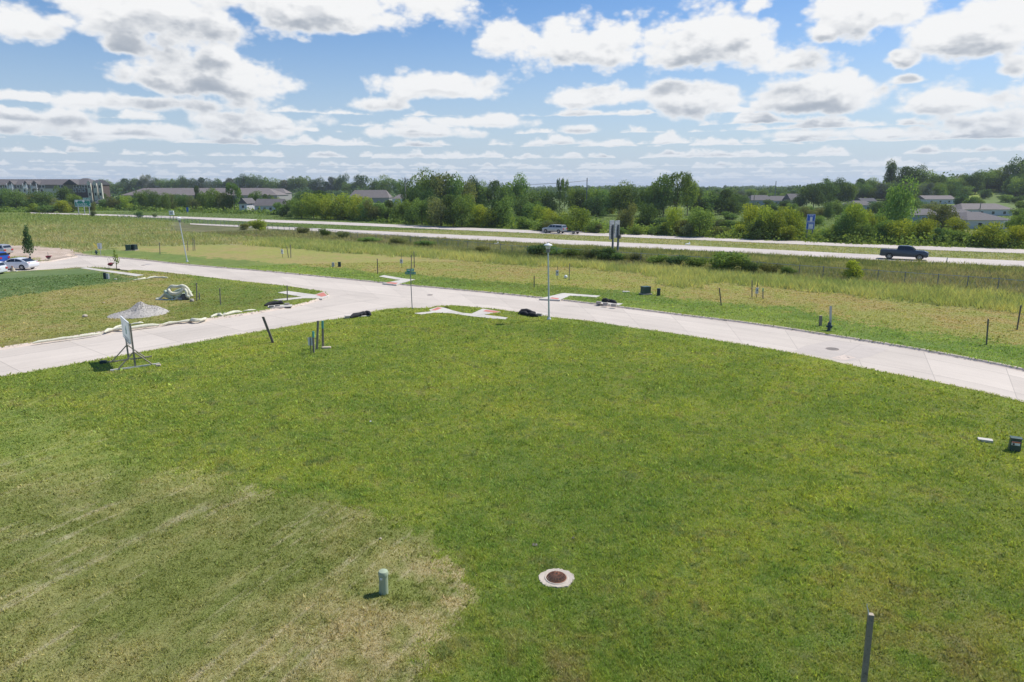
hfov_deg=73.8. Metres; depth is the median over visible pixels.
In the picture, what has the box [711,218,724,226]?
shrub
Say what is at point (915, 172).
leafy tree
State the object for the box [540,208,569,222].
leafy tree
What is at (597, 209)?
leafy tree
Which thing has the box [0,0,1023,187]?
sky
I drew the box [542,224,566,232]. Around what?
suv
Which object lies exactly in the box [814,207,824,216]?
shrub
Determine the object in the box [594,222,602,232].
shrub
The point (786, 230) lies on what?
shrub
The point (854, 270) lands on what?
shrub
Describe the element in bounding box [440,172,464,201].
leafy tree
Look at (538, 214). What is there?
leafy tree
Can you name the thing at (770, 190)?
wood
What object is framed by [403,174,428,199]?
leafy tree
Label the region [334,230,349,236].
shrub
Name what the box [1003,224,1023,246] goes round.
leafy tree
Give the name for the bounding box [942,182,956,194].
leafy tree
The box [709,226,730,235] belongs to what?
shrub
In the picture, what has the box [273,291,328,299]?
pavement
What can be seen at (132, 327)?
filter sock
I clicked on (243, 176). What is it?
leafy tree
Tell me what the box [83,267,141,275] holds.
pavement
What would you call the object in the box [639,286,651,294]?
utility cabinet
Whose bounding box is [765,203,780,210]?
leafy tree
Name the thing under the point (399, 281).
pavement
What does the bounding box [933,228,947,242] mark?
leafy tree
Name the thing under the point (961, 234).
shrub
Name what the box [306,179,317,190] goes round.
leafy tree
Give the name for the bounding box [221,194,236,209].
leafy tree
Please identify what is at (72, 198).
leafy tree
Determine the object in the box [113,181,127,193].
leafy tree
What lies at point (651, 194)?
leafy tree
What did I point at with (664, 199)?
leafy tree
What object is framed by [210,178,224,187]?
leafy tree
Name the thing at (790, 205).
leafy tree
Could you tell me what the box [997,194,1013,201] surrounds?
shrub
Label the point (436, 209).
leafy tree
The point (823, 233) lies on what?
shrub
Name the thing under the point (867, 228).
leafy tree
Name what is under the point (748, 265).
shrub
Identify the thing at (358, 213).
leafy tree
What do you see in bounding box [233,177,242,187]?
leafy tree
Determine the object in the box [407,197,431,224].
leafy tree
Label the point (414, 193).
leafy tree
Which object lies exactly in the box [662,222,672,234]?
shrub
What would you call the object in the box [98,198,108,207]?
shrub
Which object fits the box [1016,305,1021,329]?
wooden stake
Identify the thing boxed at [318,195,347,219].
leafy tree
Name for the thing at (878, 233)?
shrub
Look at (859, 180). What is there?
leafy tree
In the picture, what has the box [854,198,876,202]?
house
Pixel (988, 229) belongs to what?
bush
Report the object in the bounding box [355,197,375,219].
leafy tree
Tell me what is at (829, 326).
fire hydrant
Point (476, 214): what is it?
leafy tree
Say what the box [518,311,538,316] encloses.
black filter sock
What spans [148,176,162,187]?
leafy tree
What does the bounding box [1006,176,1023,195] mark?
leafy tree
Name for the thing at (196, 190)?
tall tree
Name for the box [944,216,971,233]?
leafy tree
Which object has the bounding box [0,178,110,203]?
apartment building
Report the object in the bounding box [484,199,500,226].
leafy tree
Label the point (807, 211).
leafy tree
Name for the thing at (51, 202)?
leafy tree
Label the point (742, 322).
kerb
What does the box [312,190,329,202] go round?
leafy tree
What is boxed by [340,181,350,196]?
leafy tree
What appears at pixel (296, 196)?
leafy tree
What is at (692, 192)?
leafy tree
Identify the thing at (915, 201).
leafy tree
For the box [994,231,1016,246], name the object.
leafy tree
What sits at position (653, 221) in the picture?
shrub
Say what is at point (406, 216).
leafy tree
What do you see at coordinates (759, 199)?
house
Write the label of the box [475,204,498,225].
leafy tree
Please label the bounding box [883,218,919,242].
leafy tree
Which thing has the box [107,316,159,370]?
real estate sign
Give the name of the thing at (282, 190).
house
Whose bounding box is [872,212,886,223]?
leafy tree
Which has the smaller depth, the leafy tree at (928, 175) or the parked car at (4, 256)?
the parked car at (4, 256)
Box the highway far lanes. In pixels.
[30,212,1023,252]
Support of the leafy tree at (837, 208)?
on the ground at (236, 254)
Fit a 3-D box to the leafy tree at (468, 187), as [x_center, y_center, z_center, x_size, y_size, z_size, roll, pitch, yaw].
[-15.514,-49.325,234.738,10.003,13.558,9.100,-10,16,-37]
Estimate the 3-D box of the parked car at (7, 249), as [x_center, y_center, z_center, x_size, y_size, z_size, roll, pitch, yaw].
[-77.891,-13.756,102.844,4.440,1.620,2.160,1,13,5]
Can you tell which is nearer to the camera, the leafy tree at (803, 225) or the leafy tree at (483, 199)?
the leafy tree at (803, 225)
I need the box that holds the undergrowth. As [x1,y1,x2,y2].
[0,200,1023,248]
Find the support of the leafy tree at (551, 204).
on the ground at (236, 254)
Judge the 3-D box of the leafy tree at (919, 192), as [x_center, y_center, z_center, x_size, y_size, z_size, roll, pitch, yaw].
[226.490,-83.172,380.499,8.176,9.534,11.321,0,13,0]
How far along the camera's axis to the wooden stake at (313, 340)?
42.09 m
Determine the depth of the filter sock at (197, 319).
51.97 m
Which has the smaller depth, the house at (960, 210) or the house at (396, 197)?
the house at (960, 210)
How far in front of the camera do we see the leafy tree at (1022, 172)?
390.74 m
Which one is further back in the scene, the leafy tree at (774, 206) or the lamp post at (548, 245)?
the leafy tree at (774, 206)
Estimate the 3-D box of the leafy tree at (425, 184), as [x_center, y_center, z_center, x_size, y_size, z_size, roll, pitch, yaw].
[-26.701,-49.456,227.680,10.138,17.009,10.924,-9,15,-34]
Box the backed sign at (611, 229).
[609,220,614,247]
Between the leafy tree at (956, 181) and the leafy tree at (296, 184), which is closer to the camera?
the leafy tree at (956, 181)
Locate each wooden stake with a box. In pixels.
[262,317,273,342]
[312,331,314,352]
[316,321,318,348]
[321,321,323,345]
[986,319,988,344]
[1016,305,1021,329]
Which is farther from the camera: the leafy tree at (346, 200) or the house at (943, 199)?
the house at (943, 199)
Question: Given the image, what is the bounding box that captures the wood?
[110,168,998,199]
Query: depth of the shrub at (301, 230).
148.22 m
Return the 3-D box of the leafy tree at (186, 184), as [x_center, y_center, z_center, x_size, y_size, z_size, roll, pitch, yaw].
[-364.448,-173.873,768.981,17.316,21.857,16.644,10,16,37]
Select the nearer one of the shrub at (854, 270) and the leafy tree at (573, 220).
the shrub at (854, 270)
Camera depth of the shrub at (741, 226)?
137.26 m
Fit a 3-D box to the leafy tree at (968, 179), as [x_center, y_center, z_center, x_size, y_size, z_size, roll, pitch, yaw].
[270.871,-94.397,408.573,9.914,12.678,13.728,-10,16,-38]
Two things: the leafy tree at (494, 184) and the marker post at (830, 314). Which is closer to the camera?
the marker post at (830, 314)
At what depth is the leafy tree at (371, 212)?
203.72 m
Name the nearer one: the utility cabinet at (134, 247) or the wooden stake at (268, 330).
the wooden stake at (268, 330)
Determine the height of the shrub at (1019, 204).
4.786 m
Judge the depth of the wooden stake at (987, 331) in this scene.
44.20 m
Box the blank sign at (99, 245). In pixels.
[97,243,101,253]
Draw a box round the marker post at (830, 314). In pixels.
[829,306,831,328]
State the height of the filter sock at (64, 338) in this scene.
0.210 m
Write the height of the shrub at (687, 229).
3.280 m
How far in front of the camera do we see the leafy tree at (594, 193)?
242.33 m
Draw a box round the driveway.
[7,257,97,271]
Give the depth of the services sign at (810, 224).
131.70 m
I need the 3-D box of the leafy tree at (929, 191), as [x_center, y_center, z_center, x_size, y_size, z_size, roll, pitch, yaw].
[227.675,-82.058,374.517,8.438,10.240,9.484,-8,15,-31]
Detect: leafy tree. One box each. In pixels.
[0,188,22,206]
[0,188,26,208]
[16,193,33,207]
[21,190,55,206]
[38,193,57,206]
[51,185,73,202]
[63,194,82,204]
[87,202,95,210]
[98,179,112,194]
[105,196,120,207]
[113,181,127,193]
[117,195,132,207]
[120,178,135,193]
[128,178,140,190]
[131,177,146,190]
[131,190,149,207]
[140,173,154,187]
[144,188,162,207]
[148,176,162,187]
[154,178,168,187]
[157,192,171,209]
[163,193,178,208]
[169,178,179,187]
[173,193,188,207]
[177,174,186,187]
[181,178,195,187]
[186,195,200,208]
[188,179,203,187]
[195,190,212,208]
[198,177,211,187]
[200,180,216,187]
[204,188,219,209]
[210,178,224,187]
[213,192,231,210]
[214,181,227,187]
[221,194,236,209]
[224,178,235,187]
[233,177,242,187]
[236,173,250,187]
[243,173,255,187]
[248,175,262,187]
[248,190,265,200]
[258,176,270,187]
[261,177,277,187]
[268,179,286,188]
[277,199,303,216]
[280,179,290,190]
[285,178,295,190]
[285,197,307,217]
[287,175,304,192]
[292,188,313,208]
[294,175,310,192]
[299,190,325,218]
[304,193,336,219]
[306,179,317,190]
[311,176,324,190]
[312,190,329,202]
[318,181,330,191]
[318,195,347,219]
[326,176,334,190]
[330,192,360,219]
[331,177,342,190]
[336,173,349,189]
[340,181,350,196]
[343,194,372,218]
[349,174,368,193]
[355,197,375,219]
[362,198,382,218]
[364,178,379,189]
[372,200,391,219]
[375,174,395,193]
[383,200,401,220]
[387,198,412,221]
[389,179,402,195]
[396,178,412,199]
[402,184,422,215]
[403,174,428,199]
[403,201,420,223]
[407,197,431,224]
[415,168,443,202]
[416,186,440,220]
[424,194,451,225]
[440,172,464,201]
[441,194,463,226]
[450,195,474,227]
[455,193,479,215]
[458,178,477,207]
[468,175,484,205]
[470,204,484,225]
[474,179,490,207]
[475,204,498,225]
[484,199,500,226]
[486,180,499,202]
[491,195,515,226]
[495,182,515,205]
[504,173,530,210]
[508,199,527,217]
[522,201,542,220]
[525,189,550,208]
[526,204,549,221]
[540,191,563,213]
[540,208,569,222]
[560,205,590,230]
[565,186,581,213]
[575,189,588,210]
[582,193,609,217]
[585,186,603,215]
[598,189,615,215]
[609,180,633,215]
[616,202,636,229]
[618,184,638,212]
[630,185,649,210]
[635,199,658,226]
[643,182,663,215]
[651,173,673,216]
[663,206,683,233]
[672,219,695,234]
[677,179,700,215]
[684,206,715,236]
[688,188,707,211]
[700,189,725,213]
[706,188,734,214]
[726,193,745,214]
[735,204,764,233]
[736,194,750,206]
[738,191,748,196]
[744,189,757,195]
[744,205,779,238]
[745,219,766,239]
[746,202,758,209]
[756,205,788,238]
[758,189,767,194]
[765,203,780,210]
[771,190,783,195]
[778,207,804,237]
[785,203,798,209]
[788,215,805,235]
[791,188,814,207]
[798,206,818,217]
[802,183,827,207]
[806,215,827,225]
[816,176,840,205]
[823,202,834,219]
[826,224,840,237]
[827,177,851,203]
[829,199,846,216]
[833,206,857,238]
[837,183,859,202]
[841,198,870,235]
[846,222,877,241]
[852,187,861,200]
[855,182,871,197]
[856,178,875,196]
[862,188,877,198]
[864,209,887,231]
[866,177,880,188]
[866,201,881,213]
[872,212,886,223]
[872,219,897,238]
[874,184,891,199]
[875,181,896,199]
[875,200,890,213]
[878,174,921,228]
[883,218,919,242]
[885,183,901,193]
[891,166,914,184]
[899,221,927,239]
[904,164,928,182]
[907,193,919,208]
[912,216,939,240]
[913,168,938,184]
[913,184,922,195]
[916,199,928,208]
[919,182,935,194]
[921,201,940,209]
[926,175,947,187]
[926,202,959,228]
[933,183,949,194]
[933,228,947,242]
[941,227,960,242]
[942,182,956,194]
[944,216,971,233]
[946,181,962,195]
[948,177,968,187]
[957,180,972,193]
[958,173,976,183]
[958,185,973,195]
[969,171,986,193]
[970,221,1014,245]
[978,169,998,190]
[991,167,1006,180]
[992,164,1016,189]
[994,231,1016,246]
[1001,180,1014,195]
[1003,220,1016,227]
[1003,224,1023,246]
[1004,172,1021,195]
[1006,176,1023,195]
[1007,154,1023,177]
[1007,211,1023,232]
[1008,207,1023,218]
[1013,161,1023,174]
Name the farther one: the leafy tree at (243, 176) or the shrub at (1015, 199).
the leafy tree at (243, 176)
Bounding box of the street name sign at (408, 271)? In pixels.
[405,269,415,308]
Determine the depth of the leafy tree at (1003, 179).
405.93 m
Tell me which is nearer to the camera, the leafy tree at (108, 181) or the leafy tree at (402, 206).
the leafy tree at (402, 206)
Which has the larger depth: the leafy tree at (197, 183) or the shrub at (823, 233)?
the leafy tree at (197, 183)
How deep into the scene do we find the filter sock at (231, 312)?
55.03 m
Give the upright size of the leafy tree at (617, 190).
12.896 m
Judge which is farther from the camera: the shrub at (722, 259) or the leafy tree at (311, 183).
the leafy tree at (311, 183)
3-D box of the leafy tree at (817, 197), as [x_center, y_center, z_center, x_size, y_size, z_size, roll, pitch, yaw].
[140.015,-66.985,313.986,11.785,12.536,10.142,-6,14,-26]
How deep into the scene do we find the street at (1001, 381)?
52.72 m
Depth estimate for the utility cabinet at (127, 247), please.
110.13 m
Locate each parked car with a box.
[0,244,12,254]
[0,251,9,261]
[0,261,7,272]
[4,257,38,269]
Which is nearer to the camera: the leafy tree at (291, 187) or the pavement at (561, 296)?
the pavement at (561, 296)
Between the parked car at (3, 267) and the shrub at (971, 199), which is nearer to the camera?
the parked car at (3, 267)
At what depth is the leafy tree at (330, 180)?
752.14 m
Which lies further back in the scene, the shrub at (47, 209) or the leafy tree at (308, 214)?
the shrub at (47, 209)
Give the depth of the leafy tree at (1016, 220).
137.29 m
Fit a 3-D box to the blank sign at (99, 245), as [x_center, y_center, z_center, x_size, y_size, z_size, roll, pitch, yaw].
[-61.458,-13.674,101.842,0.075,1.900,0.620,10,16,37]
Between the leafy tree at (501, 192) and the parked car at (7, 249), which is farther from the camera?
the leafy tree at (501, 192)
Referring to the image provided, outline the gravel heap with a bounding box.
[107,301,169,318]
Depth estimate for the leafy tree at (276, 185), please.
760.33 m
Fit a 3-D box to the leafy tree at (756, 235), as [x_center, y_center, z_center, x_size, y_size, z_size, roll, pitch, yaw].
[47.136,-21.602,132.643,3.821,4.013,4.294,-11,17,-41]
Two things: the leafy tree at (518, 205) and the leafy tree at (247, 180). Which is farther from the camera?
the leafy tree at (247, 180)
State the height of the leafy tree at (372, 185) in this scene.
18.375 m
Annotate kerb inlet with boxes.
[598,302,622,305]
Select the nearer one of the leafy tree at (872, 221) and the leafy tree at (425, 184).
the leafy tree at (872, 221)
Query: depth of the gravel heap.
54.29 m
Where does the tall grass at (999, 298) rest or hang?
on the ground at (236, 254)
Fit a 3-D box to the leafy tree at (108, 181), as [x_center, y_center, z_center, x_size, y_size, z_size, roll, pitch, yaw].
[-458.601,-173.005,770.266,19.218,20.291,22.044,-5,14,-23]
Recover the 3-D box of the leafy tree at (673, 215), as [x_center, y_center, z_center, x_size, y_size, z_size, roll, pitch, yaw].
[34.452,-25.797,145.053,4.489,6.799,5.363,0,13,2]
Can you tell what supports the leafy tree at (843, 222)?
on the ground at (236, 254)
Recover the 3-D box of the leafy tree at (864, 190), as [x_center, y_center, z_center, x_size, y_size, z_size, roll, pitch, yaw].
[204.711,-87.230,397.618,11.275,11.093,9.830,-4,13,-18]
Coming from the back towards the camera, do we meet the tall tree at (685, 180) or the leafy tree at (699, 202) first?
the leafy tree at (699, 202)
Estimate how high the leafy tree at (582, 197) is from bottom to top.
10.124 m
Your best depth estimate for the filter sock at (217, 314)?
54.13 m
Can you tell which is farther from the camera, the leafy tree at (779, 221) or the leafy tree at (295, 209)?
the leafy tree at (295, 209)
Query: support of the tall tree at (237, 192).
on the ground at (236, 254)
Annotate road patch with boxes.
[795,340,886,360]
[832,355,855,360]
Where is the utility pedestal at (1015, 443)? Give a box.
[1008,435,1022,451]
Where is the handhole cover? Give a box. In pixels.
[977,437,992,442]
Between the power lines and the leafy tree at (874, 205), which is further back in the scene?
the leafy tree at (874, 205)
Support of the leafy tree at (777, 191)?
on the ground at (236, 254)
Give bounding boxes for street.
[0,293,439,375]
[76,255,1023,400]
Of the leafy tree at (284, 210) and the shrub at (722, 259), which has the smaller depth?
the shrub at (722, 259)
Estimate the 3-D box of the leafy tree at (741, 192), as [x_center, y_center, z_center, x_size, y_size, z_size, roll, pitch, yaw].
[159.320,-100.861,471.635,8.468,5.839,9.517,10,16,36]
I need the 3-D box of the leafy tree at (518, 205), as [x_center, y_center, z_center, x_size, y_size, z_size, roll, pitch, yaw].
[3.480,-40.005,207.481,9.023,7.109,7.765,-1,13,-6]
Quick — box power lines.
[406,179,581,184]
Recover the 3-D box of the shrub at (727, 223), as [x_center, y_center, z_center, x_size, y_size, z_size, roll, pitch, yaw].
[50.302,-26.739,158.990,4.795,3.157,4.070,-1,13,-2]
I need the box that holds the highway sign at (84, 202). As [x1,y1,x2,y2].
[74,198,90,213]
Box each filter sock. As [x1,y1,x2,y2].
[32,332,102,343]
[103,323,158,332]
[146,276,167,278]
[161,319,189,324]
[190,317,205,321]
[210,313,222,316]
[222,310,241,315]
[264,300,283,305]
[270,304,290,308]
[350,311,367,317]
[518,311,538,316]
[519,309,535,312]
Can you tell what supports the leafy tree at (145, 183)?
on the ground at (236, 254)
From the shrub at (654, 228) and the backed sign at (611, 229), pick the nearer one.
the backed sign at (611, 229)
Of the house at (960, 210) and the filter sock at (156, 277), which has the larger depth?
the house at (960, 210)
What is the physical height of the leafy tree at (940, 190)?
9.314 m
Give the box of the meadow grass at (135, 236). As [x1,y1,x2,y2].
[0,209,1023,267]
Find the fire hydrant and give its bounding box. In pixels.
[826,321,832,330]
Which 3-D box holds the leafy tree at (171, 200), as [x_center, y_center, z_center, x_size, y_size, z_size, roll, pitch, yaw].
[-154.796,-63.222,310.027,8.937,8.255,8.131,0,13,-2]
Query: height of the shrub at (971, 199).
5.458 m
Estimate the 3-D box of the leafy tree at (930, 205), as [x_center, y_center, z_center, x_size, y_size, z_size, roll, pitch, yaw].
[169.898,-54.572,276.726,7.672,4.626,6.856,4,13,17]
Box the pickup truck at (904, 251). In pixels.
[879,245,928,260]
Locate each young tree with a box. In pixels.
[22,225,35,258]
[112,250,119,268]
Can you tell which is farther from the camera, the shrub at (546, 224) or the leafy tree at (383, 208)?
the leafy tree at (383, 208)
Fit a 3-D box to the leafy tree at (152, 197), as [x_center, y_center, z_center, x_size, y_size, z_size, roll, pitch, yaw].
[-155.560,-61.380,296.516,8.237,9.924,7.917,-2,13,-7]
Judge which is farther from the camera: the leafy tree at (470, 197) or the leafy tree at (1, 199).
the leafy tree at (1, 199)
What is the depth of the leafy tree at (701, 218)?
139.00 m
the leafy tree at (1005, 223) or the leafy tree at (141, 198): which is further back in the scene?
the leafy tree at (141, 198)
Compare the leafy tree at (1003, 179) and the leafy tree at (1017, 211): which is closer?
the leafy tree at (1017, 211)
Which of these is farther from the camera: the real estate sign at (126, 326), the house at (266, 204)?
the house at (266, 204)
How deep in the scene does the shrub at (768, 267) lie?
79.67 m
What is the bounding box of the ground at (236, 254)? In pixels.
[0,188,1023,681]
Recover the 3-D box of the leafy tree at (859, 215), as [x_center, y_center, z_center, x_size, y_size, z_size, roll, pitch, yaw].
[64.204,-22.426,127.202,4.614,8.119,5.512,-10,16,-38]
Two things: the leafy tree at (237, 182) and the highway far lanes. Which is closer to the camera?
the highway far lanes
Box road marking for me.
[192,223,1002,260]
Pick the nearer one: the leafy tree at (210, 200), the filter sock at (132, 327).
the filter sock at (132, 327)
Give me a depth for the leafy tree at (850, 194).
332.45 m
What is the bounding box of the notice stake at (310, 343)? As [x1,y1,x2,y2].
[308,337,312,352]
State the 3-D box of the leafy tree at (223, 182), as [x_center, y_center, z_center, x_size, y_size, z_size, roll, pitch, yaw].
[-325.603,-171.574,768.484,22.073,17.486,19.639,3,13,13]
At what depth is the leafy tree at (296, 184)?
756.88 m
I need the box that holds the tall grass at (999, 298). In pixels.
[201,229,1023,313]
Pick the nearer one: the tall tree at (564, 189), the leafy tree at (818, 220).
the leafy tree at (818, 220)
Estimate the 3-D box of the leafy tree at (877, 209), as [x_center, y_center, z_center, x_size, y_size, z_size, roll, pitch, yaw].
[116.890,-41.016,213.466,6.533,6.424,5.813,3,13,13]
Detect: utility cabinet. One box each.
[125,245,131,250]
[131,244,138,250]
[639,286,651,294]
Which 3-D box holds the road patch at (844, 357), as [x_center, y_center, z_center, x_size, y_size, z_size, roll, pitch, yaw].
[20.201,1.008,41.523,1.501,0.001,0.826,-8,15,-31]
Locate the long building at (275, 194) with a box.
[121,188,288,202]
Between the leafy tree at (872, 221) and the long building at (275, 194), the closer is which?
the leafy tree at (872, 221)
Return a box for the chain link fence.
[117,214,1023,289]
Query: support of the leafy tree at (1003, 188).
on the ground at (236, 254)
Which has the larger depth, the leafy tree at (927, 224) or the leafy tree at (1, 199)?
the leafy tree at (1, 199)
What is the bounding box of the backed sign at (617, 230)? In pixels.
[614,220,620,250]
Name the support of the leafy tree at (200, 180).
on the ground at (236, 254)
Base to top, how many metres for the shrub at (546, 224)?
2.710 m
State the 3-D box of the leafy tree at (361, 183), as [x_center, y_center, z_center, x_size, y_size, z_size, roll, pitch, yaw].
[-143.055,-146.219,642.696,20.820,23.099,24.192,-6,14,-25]
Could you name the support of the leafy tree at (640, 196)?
on the ground at (236, 254)
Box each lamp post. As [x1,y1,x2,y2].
[177,216,188,261]
[544,242,551,319]
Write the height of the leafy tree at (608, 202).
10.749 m
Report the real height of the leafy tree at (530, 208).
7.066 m
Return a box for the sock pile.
[155,284,192,299]
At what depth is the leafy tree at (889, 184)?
384.81 m
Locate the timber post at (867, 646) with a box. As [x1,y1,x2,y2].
[861,612,873,681]
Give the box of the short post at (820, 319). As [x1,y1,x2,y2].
[819,315,821,325]
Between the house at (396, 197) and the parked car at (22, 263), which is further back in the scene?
the house at (396, 197)
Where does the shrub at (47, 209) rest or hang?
on the ground at (236, 254)
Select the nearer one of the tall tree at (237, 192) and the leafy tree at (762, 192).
the tall tree at (237, 192)
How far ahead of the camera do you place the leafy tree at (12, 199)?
307.88 m
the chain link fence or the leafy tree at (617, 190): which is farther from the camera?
the leafy tree at (617, 190)
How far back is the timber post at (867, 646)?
12.61 m
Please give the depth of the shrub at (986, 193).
371.53 m
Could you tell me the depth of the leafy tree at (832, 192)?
322.49 m
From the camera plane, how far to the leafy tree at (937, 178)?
390.62 m
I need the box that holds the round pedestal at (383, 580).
[378,569,387,595]
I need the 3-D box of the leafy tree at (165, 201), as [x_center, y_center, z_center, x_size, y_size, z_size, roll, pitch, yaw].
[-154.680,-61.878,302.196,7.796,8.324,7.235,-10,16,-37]
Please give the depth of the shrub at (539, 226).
159.28 m
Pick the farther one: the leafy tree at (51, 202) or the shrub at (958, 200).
the shrub at (958, 200)
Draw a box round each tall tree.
[194,185,204,209]
[225,181,241,209]
[429,171,455,206]
[556,178,564,212]
[561,179,568,207]
[665,171,692,208]
[883,160,896,183]
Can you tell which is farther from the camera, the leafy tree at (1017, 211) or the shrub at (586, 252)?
the leafy tree at (1017, 211)
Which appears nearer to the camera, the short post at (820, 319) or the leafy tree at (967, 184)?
the short post at (820, 319)
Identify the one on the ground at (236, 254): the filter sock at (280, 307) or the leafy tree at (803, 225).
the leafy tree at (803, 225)
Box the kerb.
[0,254,1023,401]
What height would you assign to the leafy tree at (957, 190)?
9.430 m
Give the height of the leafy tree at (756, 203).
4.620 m
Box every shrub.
[26,203,39,211]
[35,205,57,212]
[53,200,71,212]
[67,202,77,211]
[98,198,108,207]
[128,196,138,206]
[133,211,142,216]
[238,223,249,229]
[247,219,266,230]
[273,202,285,212]
[294,227,309,232]
[318,228,330,235]
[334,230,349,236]
[355,237,383,242]
[389,237,407,243]
[414,240,435,244]
[475,245,489,250]
[515,216,534,228]
[526,244,551,254]
[532,220,552,230]
[541,221,561,231]
[543,245,564,254]
[555,218,567,227]
[561,248,583,256]
[579,248,598,257]
[583,222,598,232]
[590,247,615,259]
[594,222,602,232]
[610,252,625,260]
[619,227,626,234]
[624,252,647,261]
[629,226,643,234]
[645,254,667,262]
[648,224,664,233]
[649,219,665,225]
[656,216,667,221]
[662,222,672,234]
[665,255,689,263]
[679,222,696,236]
[685,257,707,266]
[707,251,757,271]
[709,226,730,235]
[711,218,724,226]
[717,220,736,229]
[721,211,738,219]
[734,224,749,236]
[739,260,764,271]
[759,263,783,272]
[763,199,775,206]
[776,225,797,240]
[778,199,792,207]
[780,266,798,273]
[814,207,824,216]
[818,229,829,237]
[842,259,863,278]
[866,230,886,241]
[953,194,968,204]
[953,231,977,243]
[962,196,977,202]
[974,196,985,202]
[977,189,992,198]
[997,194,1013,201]
[1010,195,1023,202]
[1014,200,1023,209]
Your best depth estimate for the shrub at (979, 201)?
320.31 m
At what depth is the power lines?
242.34 m
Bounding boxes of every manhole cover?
[538,568,574,587]
[825,347,839,350]
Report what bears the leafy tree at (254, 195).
on the ground at (236, 254)
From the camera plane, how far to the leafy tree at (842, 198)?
332.17 m
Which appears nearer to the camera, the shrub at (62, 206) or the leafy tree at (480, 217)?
the leafy tree at (480, 217)
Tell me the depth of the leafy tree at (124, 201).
301.76 m
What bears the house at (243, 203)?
on the ground at (236, 254)
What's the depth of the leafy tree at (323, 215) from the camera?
216.49 m
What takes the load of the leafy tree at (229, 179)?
on the ground at (236, 254)
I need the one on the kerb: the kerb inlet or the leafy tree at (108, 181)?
the kerb inlet
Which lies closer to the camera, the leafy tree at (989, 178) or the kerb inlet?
the kerb inlet
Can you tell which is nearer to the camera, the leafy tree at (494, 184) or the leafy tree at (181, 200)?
the leafy tree at (494, 184)
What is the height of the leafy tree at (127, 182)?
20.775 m
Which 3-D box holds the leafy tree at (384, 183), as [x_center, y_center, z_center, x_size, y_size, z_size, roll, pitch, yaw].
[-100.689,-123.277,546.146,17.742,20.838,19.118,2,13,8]
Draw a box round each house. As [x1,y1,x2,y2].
[238,198,254,211]
[253,199,287,210]
[270,188,291,199]
[349,190,391,202]
[392,194,401,202]
[745,195,773,206]
[769,196,784,204]
[783,194,800,203]
[842,201,872,211]
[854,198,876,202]
[898,209,936,221]
[915,195,954,203]
[934,209,969,214]
[945,212,1009,228]
[949,203,1011,215]
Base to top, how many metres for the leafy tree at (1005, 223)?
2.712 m
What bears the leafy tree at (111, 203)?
on the ground at (236, 254)
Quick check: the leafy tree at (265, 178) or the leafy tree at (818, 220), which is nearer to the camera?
the leafy tree at (818, 220)
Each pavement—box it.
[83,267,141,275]
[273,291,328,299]
[379,275,414,285]
[415,307,507,318]
[539,293,598,300]
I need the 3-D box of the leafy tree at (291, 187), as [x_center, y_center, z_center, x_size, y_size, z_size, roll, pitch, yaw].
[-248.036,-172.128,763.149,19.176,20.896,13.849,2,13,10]
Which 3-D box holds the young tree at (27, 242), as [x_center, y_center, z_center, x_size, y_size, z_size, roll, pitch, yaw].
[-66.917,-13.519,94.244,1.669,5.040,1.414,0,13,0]
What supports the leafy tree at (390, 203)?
on the ground at (236, 254)
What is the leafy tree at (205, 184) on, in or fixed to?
on the ground at (236, 254)
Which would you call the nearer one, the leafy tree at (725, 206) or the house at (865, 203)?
the leafy tree at (725, 206)
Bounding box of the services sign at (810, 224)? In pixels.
[806,214,815,237]
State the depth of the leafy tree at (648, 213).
162.89 m
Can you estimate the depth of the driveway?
91.66 m
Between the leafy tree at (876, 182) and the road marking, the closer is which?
the road marking
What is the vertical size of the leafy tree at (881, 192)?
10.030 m
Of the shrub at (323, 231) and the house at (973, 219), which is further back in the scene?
the house at (973, 219)
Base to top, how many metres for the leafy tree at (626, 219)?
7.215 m
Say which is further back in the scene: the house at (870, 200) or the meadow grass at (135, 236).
the house at (870, 200)
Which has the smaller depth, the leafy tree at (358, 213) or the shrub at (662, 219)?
the shrub at (662, 219)
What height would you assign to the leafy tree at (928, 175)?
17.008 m
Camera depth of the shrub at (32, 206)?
276.92 m
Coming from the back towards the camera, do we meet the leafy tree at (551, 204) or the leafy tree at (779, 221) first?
the leafy tree at (551, 204)
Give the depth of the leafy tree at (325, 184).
754.05 m
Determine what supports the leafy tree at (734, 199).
on the ground at (236, 254)
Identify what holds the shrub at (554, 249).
on the ground at (236, 254)
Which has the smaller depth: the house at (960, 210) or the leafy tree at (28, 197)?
the house at (960, 210)
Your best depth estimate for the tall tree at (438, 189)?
225.09 m
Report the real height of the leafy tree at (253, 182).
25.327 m
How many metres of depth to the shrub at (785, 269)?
78.94 m
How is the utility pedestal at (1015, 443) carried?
on the ground at (236, 254)
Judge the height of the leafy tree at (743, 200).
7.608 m
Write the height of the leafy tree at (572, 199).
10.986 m
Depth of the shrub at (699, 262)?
86.73 m
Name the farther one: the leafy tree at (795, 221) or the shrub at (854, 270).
the leafy tree at (795, 221)
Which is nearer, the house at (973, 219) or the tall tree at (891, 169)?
the house at (973, 219)
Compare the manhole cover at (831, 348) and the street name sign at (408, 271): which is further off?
the street name sign at (408, 271)
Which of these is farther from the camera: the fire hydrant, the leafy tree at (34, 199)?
the leafy tree at (34, 199)
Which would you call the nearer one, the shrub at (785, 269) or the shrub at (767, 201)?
the shrub at (785, 269)
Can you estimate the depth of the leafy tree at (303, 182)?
756.41 m

